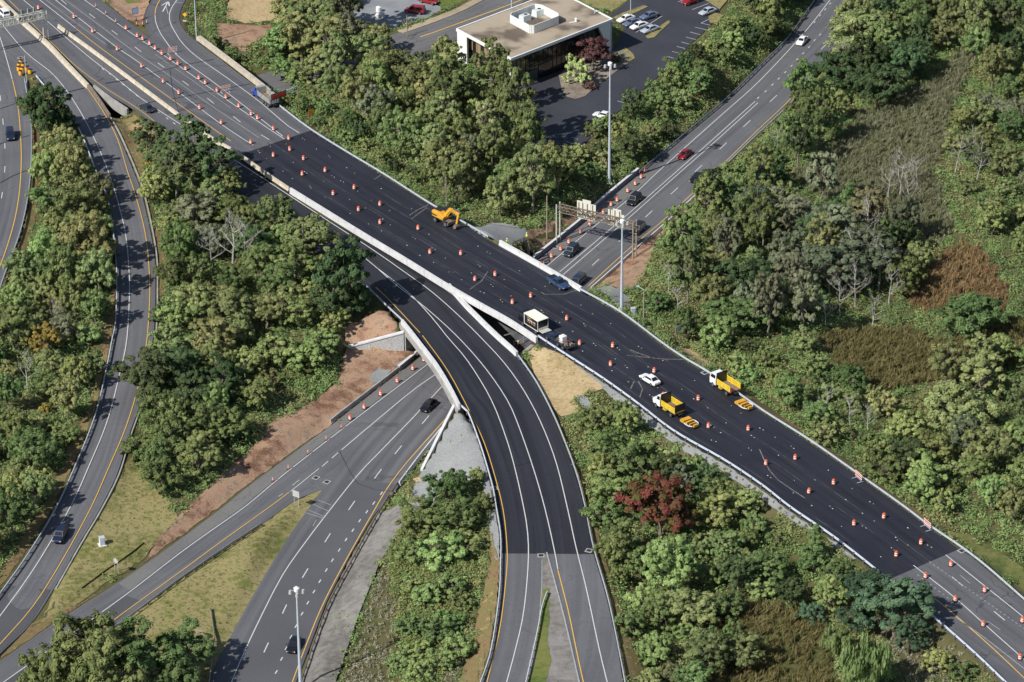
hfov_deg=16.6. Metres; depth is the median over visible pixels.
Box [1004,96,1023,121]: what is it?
broadleaf tree
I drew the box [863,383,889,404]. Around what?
shrub
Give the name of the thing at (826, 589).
broadleaf tree
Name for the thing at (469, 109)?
broadleaf tree
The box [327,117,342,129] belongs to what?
shrub
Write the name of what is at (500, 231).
gravel slope
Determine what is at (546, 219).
utility pole
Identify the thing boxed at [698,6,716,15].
parked car
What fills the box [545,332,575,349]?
work truck
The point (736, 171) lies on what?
shrub
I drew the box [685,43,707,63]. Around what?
broadleaf tree
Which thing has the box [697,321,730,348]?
shrub
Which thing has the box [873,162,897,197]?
bare tree
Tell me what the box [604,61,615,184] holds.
light mast
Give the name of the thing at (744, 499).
broadleaf tree
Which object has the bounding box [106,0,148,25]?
brown earth
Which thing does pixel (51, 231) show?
shrub
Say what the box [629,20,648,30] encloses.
parked car
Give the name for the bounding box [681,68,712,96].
broadleaf tree
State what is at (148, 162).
shrub
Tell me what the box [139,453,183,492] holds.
broadleaf tree
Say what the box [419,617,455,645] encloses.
shrub
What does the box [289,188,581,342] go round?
highway bridge
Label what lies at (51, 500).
leafy verge
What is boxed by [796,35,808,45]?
car
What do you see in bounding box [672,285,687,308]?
bare tree
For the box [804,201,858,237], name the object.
broadleaf tree
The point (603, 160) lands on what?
shrub
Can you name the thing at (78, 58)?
ramp road
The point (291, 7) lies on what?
broadleaf tree
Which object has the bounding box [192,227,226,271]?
bare tree
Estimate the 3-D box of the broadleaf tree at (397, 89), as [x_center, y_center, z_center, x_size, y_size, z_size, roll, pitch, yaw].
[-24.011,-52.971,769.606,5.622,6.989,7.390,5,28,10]
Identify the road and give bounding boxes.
[0,6,155,655]
[0,60,30,283]
[0,308,478,681]
[4,0,241,170]
[28,0,309,153]
[144,0,261,100]
[210,160,592,553]
[243,130,957,578]
[482,553,622,681]
[888,549,1023,681]
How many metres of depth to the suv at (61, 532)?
618.43 m
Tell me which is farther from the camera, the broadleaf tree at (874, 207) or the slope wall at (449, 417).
the broadleaf tree at (874, 207)
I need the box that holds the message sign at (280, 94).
[271,85,298,113]
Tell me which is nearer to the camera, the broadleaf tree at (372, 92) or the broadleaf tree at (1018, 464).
the broadleaf tree at (1018, 464)
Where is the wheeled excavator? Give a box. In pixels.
[432,206,459,228]
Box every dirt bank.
[144,346,414,561]
[217,23,273,51]
[345,310,396,343]
[525,217,576,253]
[596,193,703,289]
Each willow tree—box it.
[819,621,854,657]
[839,631,892,681]
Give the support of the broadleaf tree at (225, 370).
on the ground at (382, 640)
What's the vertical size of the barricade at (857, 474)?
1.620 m
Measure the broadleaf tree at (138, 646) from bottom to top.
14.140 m
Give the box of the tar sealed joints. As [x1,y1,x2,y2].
[0,59,529,490]
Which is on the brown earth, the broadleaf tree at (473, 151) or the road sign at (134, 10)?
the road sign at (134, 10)
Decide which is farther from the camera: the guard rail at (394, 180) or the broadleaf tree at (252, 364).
the guard rail at (394, 180)
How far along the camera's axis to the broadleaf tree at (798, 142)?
746.91 m
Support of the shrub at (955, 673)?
on the ground at (382, 640)
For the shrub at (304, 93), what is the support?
on the ground at (382, 640)
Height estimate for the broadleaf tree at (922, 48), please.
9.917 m
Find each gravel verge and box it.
[570,360,811,530]
[826,536,855,558]
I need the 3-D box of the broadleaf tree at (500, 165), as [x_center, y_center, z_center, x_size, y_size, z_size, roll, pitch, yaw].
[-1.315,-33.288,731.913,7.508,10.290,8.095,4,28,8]
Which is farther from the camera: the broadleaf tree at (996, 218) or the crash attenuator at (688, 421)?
the broadleaf tree at (996, 218)
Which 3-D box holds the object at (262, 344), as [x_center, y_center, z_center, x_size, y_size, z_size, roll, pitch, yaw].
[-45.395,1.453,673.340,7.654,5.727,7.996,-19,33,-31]
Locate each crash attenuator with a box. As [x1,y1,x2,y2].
[680,416,698,428]
[735,398,753,410]
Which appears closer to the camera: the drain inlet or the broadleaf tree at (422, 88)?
the drain inlet
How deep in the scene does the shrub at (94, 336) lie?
676.36 m
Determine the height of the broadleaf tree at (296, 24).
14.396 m
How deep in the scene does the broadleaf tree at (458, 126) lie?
747.37 m
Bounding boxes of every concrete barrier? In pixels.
[0,0,88,88]
[57,24,289,190]
[89,85,110,118]
[93,85,128,115]
[197,35,273,92]
[329,367,398,422]
[397,350,417,370]
[398,428,440,485]
[532,168,638,259]
[591,195,695,287]
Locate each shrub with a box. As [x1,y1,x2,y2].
[0,348,6,362]
[0,359,19,378]
[0,433,7,451]
[4,459,34,480]
[18,98,32,110]
[18,466,55,498]
[24,183,59,212]
[24,304,50,333]
[25,275,58,299]
[25,410,50,431]
[34,225,56,238]
[35,376,60,402]
[37,402,52,413]
[38,289,68,315]
[41,213,63,230]
[50,420,78,444]
[75,164,96,179]
[75,323,103,344]
[77,349,105,370]
[92,238,120,259]
[93,201,113,214]
[96,294,110,311]
[117,433,154,460]
[140,164,167,181]
[141,159,164,164]
[147,301,174,320]
[156,213,177,230]
[160,200,182,216]
[196,431,224,451]
[206,31,222,46]
[211,283,236,304]
[224,48,240,59]
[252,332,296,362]
[256,367,280,386]
[265,51,287,67]
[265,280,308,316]
[270,221,299,245]
[274,341,324,371]
[279,94,292,105]
[282,88,295,97]
[284,67,309,83]
[291,82,302,92]
[291,94,307,113]
[295,92,309,103]
[299,83,310,92]
[300,279,330,301]
[301,328,339,352]
[305,86,315,98]
[305,94,319,107]
[310,116,325,126]
[314,105,329,116]
[315,97,334,110]
[316,254,346,275]
[317,93,325,101]
[317,307,350,331]
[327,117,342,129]
[333,123,344,134]
[337,129,355,143]
[339,106,357,120]
[344,114,357,127]
[351,122,370,136]
[355,136,373,150]
[372,146,386,160]
[382,649,414,670]
[384,158,401,171]
[392,613,422,634]
[395,536,425,565]
[400,576,423,598]
[401,656,435,681]
[404,165,417,175]
[404,640,430,658]
[408,172,419,182]
[411,579,444,606]
[414,530,467,570]
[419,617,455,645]
[420,166,438,179]
[425,647,459,670]
[426,570,467,601]
[430,609,466,635]
[440,631,477,657]
[446,586,477,612]
[447,529,485,557]
[448,200,460,209]
[468,466,486,483]
[473,492,494,512]
[561,53,591,83]
[561,168,579,181]
[568,142,591,162]
[578,161,600,180]
[578,405,609,428]
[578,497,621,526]
[581,121,602,137]
[582,442,617,467]
[583,81,597,90]
[589,142,607,157]
[591,148,614,167]
[592,116,608,130]
[595,426,623,450]
[600,112,622,126]
[606,565,627,583]
[608,52,622,62]
[610,399,636,422]
[611,121,632,142]
[613,608,646,635]
[623,582,665,614]
[626,434,654,457]
[632,133,653,149]
[634,630,674,664]
[635,667,660,681]
[639,122,661,136]
[641,290,670,309]
[643,78,662,94]
[649,88,672,105]
[653,102,672,120]
[654,447,682,467]
[657,660,683,681]
[660,121,677,134]
[660,234,701,256]
[671,87,691,104]
[671,622,695,639]
[678,453,705,475]
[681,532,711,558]
[691,557,727,583]
[692,625,721,648]
[693,233,702,245]
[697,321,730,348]
[698,60,717,73]
[699,38,713,55]
[703,529,724,546]
[711,38,740,60]
[714,161,744,189]
[721,29,743,47]
[722,618,744,637]
[723,190,745,218]
[725,352,751,372]
[729,15,749,29]
[735,335,759,355]
[735,365,761,383]
[735,529,760,550]
[738,148,766,178]
[738,548,754,564]
[739,510,769,533]
[741,25,764,43]
[746,577,775,601]
[752,346,779,366]
[764,146,785,162]
[764,529,787,545]
[765,361,786,383]
[766,162,791,183]
[770,18,793,35]
[771,375,790,392]
[774,116,794,133]
[790,324,818,353]
[794,600,828,625]
[797,351,827,375]
[806,415,849,446]
[808,369,831,388]
[816,381,839,403]
[818,555,852,581]
[839,388,863,412]
[856,430,873,445]
[856,431,897,465]
[858,446,907,484]
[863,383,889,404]
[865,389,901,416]
[887,437,908,455]
[894,407,917,426]
[920,647,954,671]
[930,487,955,511]
[941,128,970,151]
[943,455,966,475]
[943,478,963,493]
[945,659,976,680]
[957,177,978,194]
[960,96,995,123]
[969,128,996,149]
[974,122,996,136]
[975,89,997,104]
[975,190,995,204]
[990,96,1012,117]
[992,472,1016,493]
[993,178,1021,197]
[1002,141,1018,155]
[1009,202,1023,221]
[1010,222,1023,240]
[1011,232,1023,257]
[1015,168,1023,185]
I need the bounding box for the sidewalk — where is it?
[398,0,482,32]
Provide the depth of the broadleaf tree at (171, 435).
641.25 m
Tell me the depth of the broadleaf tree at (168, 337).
670.48 m
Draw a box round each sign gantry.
[0,7,48,38]
[556,199,636,258]
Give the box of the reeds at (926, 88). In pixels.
[793,44,976,243]
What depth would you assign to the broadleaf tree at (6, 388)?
652.73 m
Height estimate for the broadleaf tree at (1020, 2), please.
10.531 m
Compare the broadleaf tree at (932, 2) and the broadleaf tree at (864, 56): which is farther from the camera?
the broadleaf tree at (932, 2)
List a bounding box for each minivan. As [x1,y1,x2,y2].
[404,4,425,13]
[418,0,438,4]
[571,271,586,284]
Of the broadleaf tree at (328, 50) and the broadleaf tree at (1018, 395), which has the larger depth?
the broadleaf tree at (328, 50)
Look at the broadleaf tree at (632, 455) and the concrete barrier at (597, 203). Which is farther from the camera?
the concrete barrier at (597, 203)
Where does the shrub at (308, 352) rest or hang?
on the ground at (382, 640)
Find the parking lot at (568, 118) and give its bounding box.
[495,0,720,155]
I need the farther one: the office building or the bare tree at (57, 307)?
the office building
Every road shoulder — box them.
[119,356,425,589]
[539,170,657,264]
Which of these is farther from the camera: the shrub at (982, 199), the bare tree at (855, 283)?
the shrub at (982, 199)
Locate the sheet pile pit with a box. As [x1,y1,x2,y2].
[512,237,529,255]
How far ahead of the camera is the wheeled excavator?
715.69 m
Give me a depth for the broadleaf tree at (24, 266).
693.38 m
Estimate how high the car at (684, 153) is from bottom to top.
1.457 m
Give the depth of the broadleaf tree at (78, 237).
699.13 m
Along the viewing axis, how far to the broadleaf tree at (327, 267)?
679.27 m
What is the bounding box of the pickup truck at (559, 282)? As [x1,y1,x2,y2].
[547,274,569,289]
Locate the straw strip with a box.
[675,345,709,368]
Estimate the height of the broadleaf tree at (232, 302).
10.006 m
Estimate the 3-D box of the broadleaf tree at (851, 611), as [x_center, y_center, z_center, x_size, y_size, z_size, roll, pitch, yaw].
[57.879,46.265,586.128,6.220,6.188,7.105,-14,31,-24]
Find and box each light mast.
[288,586,304,681]
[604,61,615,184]
[615,219,628,309]
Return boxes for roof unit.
[519,13,530,21]
[531,7,544,17]
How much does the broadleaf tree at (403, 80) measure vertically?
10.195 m
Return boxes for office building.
[456,0,612,89]
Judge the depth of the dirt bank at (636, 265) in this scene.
711.52 m
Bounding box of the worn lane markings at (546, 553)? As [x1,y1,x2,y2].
[48,1,1022,681]
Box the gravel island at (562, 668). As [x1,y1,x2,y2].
[524,554,577,681]
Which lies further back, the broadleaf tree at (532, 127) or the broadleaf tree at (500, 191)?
the broadleaf tree at (532, 127)
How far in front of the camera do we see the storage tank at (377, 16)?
822.47 m
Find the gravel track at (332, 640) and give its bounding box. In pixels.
[302,505,405,681]
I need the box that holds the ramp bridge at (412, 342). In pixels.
[399,283,533,418]
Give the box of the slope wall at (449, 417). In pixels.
[420,404,454,470]
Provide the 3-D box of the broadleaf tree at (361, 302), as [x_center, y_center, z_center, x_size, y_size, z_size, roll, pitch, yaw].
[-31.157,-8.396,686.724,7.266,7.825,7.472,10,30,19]
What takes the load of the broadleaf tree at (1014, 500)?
on the ground at (382, 640)
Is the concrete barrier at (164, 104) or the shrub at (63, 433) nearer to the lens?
the shrub at (63, 433)
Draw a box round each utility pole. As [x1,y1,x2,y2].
[546,196,547,238]
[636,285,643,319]
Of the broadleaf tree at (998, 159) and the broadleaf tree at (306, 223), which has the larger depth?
the broadleaf tree at (998, 159)
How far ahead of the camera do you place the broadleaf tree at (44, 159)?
732.32 m
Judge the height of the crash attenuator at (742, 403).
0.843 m
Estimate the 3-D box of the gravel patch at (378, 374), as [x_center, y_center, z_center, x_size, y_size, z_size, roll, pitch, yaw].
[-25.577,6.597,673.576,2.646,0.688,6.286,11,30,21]
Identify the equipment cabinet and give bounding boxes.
[98,535,106,546]
[630,306,635,316]
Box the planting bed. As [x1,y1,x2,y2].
[559,50,629,98]
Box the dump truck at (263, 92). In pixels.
[251,84,278,107]
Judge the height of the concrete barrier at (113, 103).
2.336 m
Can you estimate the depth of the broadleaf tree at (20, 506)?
615.18 m
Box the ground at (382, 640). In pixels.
[0,0,1023,681]
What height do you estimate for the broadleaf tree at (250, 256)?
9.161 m
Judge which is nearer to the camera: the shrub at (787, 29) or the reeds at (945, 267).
the reeds at (945, 267)
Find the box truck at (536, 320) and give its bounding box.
[518,308,551,333]
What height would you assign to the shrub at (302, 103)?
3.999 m
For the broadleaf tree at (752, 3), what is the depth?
823.09 m
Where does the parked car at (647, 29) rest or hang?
on the parking lot at (568, 118)
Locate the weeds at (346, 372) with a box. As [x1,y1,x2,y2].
[337,317,405,420]
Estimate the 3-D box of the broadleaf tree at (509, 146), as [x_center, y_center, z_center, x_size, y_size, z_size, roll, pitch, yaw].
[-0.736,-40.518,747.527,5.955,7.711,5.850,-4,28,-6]
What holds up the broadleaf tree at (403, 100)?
on the ground at (382, 640)
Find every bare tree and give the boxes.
[17,349,41,389]
[49,299,65,324]
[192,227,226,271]
[202,208,250,266]
[229,215,264,265]
[660,259,672,290]
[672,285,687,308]
[797,195,812,214]
[816,381,837,403]
[817,296,838,328]
[820,259,840,292]
[826,275,853,316]
[844,394,858,423]
[845,259,874,307]
[850,223,875,265]
[857,193,885,226]
[861,404,878,428]
[867,290,886,326]
[868,234,899,289]
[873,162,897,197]
[885,261,904,304]
[890,148,917,194]
[900,173,918,195]
[908,154,926,186]
[948,135,968,173]
[966,125,982,158]
[969,140,992,179]
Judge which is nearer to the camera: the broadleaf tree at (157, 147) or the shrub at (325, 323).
the shrub at (325, 323)
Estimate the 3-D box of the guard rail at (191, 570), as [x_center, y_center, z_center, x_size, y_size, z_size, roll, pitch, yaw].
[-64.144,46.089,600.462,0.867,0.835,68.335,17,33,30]
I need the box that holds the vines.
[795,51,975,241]
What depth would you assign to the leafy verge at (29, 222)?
726.42 m
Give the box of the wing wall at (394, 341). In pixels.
[348,331,403,350]
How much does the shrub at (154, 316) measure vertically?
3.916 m
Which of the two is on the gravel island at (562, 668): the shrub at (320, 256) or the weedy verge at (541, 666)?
the weedy verge at (541, 666)
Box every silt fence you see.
[82,542,143,587]
[336,558,381,679]
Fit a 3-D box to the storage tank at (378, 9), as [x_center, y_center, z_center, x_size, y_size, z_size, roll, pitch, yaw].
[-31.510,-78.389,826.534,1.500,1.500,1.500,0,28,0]
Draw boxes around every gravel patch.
[370,368,390,382]
[577,395,590,410]
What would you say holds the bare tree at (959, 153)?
on the ground at (382, 640)
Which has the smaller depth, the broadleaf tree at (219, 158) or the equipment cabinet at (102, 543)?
the equipment cabinet at (102, 543)
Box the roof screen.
[510,4,558,33]
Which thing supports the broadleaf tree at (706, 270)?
on the ground at (382, 640)
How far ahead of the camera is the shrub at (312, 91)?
777.06 m
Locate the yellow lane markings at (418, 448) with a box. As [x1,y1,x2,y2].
[0,0,1023,681]
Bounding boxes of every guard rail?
[0,75,116,594]
[0,78,31,289]
[107,522,261,631]
[209,607,214,681]
[279,105,488,239]
[302,482,397,679]
[366,285,401,318]
[460,405,500,681]
[518,355,625,681]
[525,591,547,681]
[537,335,1006,681]
[579,288,1023,600]
[639,0,814,173]
[704,61,823,184]
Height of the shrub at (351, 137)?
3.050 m
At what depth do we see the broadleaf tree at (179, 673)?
567.25 m
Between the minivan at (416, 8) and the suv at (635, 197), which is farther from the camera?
the minivan at (416, 8)
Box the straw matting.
[528,347,602,415]
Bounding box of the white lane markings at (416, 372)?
[0,0,1023,681]
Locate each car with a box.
[138,103,154,112]
[286,635,300,652]
[419,398,437,412]
[592,110,613,117]
[616,14,635,22]
[622,17,641,26]
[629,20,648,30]
[639,373,660,385]
[640,10,658,19]
[640,24,659,33]
[677,148,691,159]
[681,0,699,5]
[689,172,701,182]
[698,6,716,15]
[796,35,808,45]
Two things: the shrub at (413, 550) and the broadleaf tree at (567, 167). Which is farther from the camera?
the broadleaf tree at (567, 167)
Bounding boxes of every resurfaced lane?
[0,585,49,650]
[6,595,139,681]
[231,479,394,681]
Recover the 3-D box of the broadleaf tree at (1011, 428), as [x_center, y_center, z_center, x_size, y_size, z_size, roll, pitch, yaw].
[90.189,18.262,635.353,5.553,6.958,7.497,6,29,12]
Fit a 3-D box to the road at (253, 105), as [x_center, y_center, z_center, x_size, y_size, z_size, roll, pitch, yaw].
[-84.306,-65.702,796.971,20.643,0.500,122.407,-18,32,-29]
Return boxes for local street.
[255,0,526,91]
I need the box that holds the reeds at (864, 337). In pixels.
[699,314,1023,681]
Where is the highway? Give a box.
[208,0,870,681]
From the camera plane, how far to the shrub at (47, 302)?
685.50 m
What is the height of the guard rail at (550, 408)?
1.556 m
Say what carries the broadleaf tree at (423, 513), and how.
on the ground at (382, 640)
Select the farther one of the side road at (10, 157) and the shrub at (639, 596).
the side road at (10, 157)
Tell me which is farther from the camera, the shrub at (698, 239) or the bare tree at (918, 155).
the bare tree at (918, 155)
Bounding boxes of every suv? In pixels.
[0,7,10,17]
[5,126,15,139]
[52,524,67,542]
[563,241,579,256]
[626,191,641,205]
[629,220,645,235]
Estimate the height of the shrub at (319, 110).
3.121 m
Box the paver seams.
[251,133,948,574]
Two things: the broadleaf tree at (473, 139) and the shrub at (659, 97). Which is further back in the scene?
the shrub at (659, 97)
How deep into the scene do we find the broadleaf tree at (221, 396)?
652.63 m
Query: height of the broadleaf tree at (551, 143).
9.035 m
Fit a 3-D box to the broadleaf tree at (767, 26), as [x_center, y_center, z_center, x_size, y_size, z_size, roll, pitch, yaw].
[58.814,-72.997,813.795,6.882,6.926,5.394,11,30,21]
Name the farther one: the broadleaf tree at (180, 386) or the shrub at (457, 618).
the broadleaf tree at (180, 386)
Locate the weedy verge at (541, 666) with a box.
[528,588,550,681]
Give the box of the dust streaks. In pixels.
[373,175,804,497]
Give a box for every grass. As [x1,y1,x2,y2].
[41,458,177,622]
[50,462,302,678]
[56,490,320,681]
[943,530,1023,594]
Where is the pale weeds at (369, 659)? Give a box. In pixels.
[340,563,971,681]
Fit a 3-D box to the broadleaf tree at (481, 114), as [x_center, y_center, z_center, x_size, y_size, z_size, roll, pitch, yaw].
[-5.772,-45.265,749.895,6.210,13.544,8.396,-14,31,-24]
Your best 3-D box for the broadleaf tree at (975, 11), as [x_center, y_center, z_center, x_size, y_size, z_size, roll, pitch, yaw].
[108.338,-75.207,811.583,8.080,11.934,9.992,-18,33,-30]
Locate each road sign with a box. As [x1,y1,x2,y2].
[132,7,137,20]
[292,490,298,505]
[675,324,686,343]
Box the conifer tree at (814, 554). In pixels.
[796,524,830,574]
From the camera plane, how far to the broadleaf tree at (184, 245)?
700.50 m
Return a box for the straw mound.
[226,0,296,22]
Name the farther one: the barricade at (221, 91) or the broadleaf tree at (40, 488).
the barricade at (221, 91)
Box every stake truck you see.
[653,391,685,416]
[710,369,740,395]
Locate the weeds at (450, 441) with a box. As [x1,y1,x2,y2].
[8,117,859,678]
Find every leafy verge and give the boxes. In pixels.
[0,284,114,584]
[18,126,42,249]
[109,115,166,297]
[459,532,499,681]
[564,437,642,681]
[726,378,935,525]
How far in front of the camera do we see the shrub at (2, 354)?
669.50 m
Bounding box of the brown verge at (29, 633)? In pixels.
[1,589,104,657]
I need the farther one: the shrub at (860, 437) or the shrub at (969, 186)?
the shrub at (969, 186)
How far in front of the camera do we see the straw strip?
670.70 m
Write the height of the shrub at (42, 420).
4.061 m
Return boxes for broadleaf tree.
[0,277,33,313]
[0,304,36,350]
[0,372,25,409]
[0,402,7,428]
[0,406,32,437]
[0,471,25,498]
[0,481,35,536]
[1,247,47,288]
[6,424,63,467]
[15,81,75,132]
[15,469,55,510]
[16,642,71,681]
[17,226,63,270]
[25,321,63,352]
[26,150,67,186]
[27,608,129,681]
[33,123,78,161]
[34,348,64,374]
[40,237,85,287]
[43,107,80,131]
[46,374,81,419]
[47,310,80,345]
[48,143,89,188]
[48,172,102,223]
[54,209,114,256]
[56,127,85,148]
[58,271,90,319]
[59,209,89,247]
[59,356,92,388]
[67,632,145,681]
[74,248,117,287]
[80,285,113,322]
[84,171,116,200]
[89,214,113,235]
[102,615,192,681]
[107,346,174,398]
[129,116,166,153]
[132,437,171,467]
[134,387,174,423]
[136,173,170,202]
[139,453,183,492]
[142,138,175,167]
[146,320,192,351]
[148,657,201,681]
[151,141,197,199]
[151,412,190,457]
[152,254,187,283]
[152,343,204,375]
[155,296,199,328]
[158,217,200,256]
[158,395,191,432]
[160,113,213,185]
[162,616,215,667]
[165,348,199,386]
[165,370,213,407]
[170,188,217,225]
[172,278,222,318]
[174,430,222,475]
[181,399,229,438]
[184,250,214,282]
[185,315,238,350]
[191,221,231,256]
[192,135,242,195]
[197,178,226,209]
[198,335,235,368]
[199,352,251,394]
[202,380,229,410]
[204,286,251,323]
[206,194,259,220]
[211,168,246,195]
[212,263,247,290]
[212,405,254,443]
[224,311,254,344]
[226,204,254,232]
[229,221,277,252]
[231,345,265,376]
[233,375,275,407]
[235,243,276,277]
[245,291,285,328]
[253,193,297,231]
[256,261,293,292]
[262,23,298,51]
[269,0,304,23]
[269,56,299,75]
[274,242,320,280]
[277,10,321,61]
[279,2,306,31]
[280,213,340,257]
[280,294,316,326]
[292,0,327,14]
[292,53,327,85]
[293,0,342,23]
[301,13,353,67]
[308,278,357,312]
[311,234,375,318]
[317,63,347,97]
[318,0,352,15]
[320,30,347,67]
[327,0,363,13]
[330,64,359,87]
[333,10,370,41]
[335,67,369,112]
[338,281,371,313]
[341,31,387,62]
[347,56,395,90]
[356,84,395,115]
[357,46,399,85]
[361,23,395,50]
[368,96,398,135]
[376,105,422,161]
[377,48,411,75]
[385,62,423,92]
[386,88,414,122]
[390,86,415,111]
[394,495,443,538]
[403,107,428,143]
[405,121,453,166]
[411,51,433,69]
[411,60,431,82]
[413,93,444,131]
[414,70,445,104]
[419,136,463,187]
[420,468,473,508]
[424,90,459,133]
[426,34,467,74]
[426,56,473,124]
[432,496,482,537]
[434,150,479,201]
[435,113,474,142]
[441,68,477,101]
[448,140,477,164]
[451,77,480,115]
[460,132,483,157]
[460,166,486,192]
[462,98,492,133]
[468,77,496,100]
[469,36,512,98]
[471,98,501,157]
[477,120,508,174]
[480,80,519,117]
[482,171,517,215]
[488,159,519,190]
[495,59,536,137]
[497,134,521,159]
[505,101,547,154]
[507,140,555,213]
[521,159,549,199]
[535,140,562,169]
[543,144,575,192]
[576,35,612,69]
[586,452,618,484]
[586,468,633,503]
[591,531,630,565]
[600,516,642,556]
[606,433,656,479]
[612,406,641,433]
[613,470,698,538]
[614,133,647,158]
[619,87,649,120]
[623,545,660,580]
[636,589,682,631]
[640,534,700,591]
[646,452,686,479]
[657,56,686,91]
[658,202,703,248]
[660,246,690,275]
[660,587,719,632]
[666,463,699,496]
[670,233,704,302]
[671,306,706,338]
[672,658,713,681]
[673,51,693,72]
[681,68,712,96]
[682,628,735,671]
[683,58,715,79]
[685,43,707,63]
[689,462,727,489]
[690,170,726,223]
[690,272,734,307]
[693,167,724,218]
[694,490,736,526]
[696,477,737,502]
[699,210,723,239]
[699,254,723,278]
[700,245,732,274]
[701,291,771,335]
[705,252,771,293]
[705,529,745,559]
[706,214,737,254]
[709,590,745,618]
[712,211,741,255]
[716,553,761,590]
[718,177,742,196]
[720,13,744,31]
[721,630,768,669]
[723,183,774,247]
[723,488,763,517]
[724,183,772,214]
[730,280,760,321]
[735,245,764,271]
[740,142,776,193]
[741,0,761,12]
[745,193,780,255]
[745,548,788,580]
[751,271,788,336]
[752,12,781,37]
[752,272,800,317]
[756,0,783,18]
[759,185,808,230]
[762,250,796,277]
[766,223,810,264]
[768,369,810,408]
[771,179,798,204]
[773,249,807,286]
[773,575,807,606]
[776,207,805,232]
[780,109,813,156]
[782,57,812,100]
[783,84,819,116]
[783,110,816,169]
[785,268,822,333]
[790,213,820,240]
[794,242,870,292]
[800,50,863,88]
[800,86,838,148]
[800,281,831,311]
[800,399,838,423]
[801,211,840,267]
[804,78,835,105]
[804,150,839,202]
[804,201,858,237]
[811,574,850,611]
[819,195,842,214]
[820,111,845,139]
[823,4,894,50]
[823,89,850,113]
[825,234,840,245]
[831,40,870,67]
[834,0,874,31]
[834,362,867,393]
[834,601,875,632]
[837,180,857,212]
[837,567,885,598]
[838,221,909,280]
[841,62,908,104]
[842,33,891,68]
[846,186,897,221]
[847,64,877,92]
[847,572,935,638]
[866,18,902,52]
[867,0,895,12]
[872,10,904,45]
[874,0,896,9]
[875,214,900,247]
[877,39,929,79]
[882,252,927,292]
[884,408,924,436]
[887,219,917,249]
[888,194,919,240]
[888,437,932,472]
[891,613,935,650]
[893,0,931,35]
[899,33,936,73]
[901,468,935,502]
[903,240,932,264]
[905,448,948,485]
[908,0,943,11]
[908,14,933,44]
[910,427,955,461]
[913,380,962,413]
[923,377,1000,443]
[925,11,962,47]
[927,291,1009,337]
[928,338,967,381]
[937,0,977,24]
[947,411,987,457]
[949,107,975,130]
[953,0,992,30]
[958,25,990,65]
[958,453,994,484]
[959,349,1006,395]
[960,142,995,169]
[961,420,1018,460]
[962,331,995,367]
[969,16,996,42]
[975,474,1008,508]
[976,191,1010,217]
[977,205,1008,236]
[978,42,1014,89]
[980,46,1016,76]
[980,411,1010,436]
[982,332,1020,366]
[986,142,1023,174]
[989,0,1023,32]
[994,73,1022,99]
[994,419,1020,453]
[995,107,1023,141]
[995,483,1023,520]
[999,30,1023,64]
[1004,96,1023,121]
[1004,376,1023,417]
[1006,453,1023,478]
[1010,0,1023,13]
[1013,16,1023,38]
[1013,414,1023,443]
[1013,425,1023,452]
[1014,344,1023,361]
[1018,71,1023,90]
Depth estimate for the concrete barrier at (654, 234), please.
720.13 m
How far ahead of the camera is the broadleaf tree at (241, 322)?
676.00 m
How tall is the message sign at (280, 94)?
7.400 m
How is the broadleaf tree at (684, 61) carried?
on the ground at (382, 640)
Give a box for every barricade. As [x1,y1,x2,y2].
[167,46,176,54]
[220,85,230,93]
[854,469,863,482]
[920,518,932,530]
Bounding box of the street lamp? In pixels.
[194,0,196,40]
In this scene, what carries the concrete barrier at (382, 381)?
on the ground at (382, 640)
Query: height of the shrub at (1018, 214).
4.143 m
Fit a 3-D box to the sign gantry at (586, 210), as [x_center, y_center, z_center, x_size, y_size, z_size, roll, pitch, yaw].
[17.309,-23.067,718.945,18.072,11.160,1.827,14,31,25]
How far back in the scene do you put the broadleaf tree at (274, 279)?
690.34 m
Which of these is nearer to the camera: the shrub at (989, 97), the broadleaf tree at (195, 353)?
the broadleaf tree at (195, 353)
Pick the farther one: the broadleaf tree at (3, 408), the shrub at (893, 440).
the broadleaf tree at (3, 408)
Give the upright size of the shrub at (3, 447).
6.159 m
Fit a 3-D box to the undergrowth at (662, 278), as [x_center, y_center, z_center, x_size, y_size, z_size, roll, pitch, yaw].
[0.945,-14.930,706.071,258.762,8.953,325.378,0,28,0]
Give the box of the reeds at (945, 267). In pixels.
[907,236,1010,315]
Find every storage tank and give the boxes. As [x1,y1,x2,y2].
[374,12,379,19]
[375,6,381,12]
[379,11,384,17]
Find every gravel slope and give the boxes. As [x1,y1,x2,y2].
[408,413,498,559]
[470,222,525,244]
[587,285,629,306]
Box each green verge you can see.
[125,0,139,2]
[436,0,464,7]
[580,0,626,11]
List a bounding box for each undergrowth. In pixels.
[0,0,1023,681]
[384,483,492,681]
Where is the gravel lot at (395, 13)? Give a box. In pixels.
[352,0,441,28]
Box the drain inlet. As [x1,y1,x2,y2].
[537,553,544,556]
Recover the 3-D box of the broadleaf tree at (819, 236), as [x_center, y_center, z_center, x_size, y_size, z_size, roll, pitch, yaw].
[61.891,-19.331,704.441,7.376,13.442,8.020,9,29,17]
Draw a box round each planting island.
[612,5,647,18]
[622,47,634,62]
[645,20,669,37]
[706,0,726,8]
[708,13,721,24]

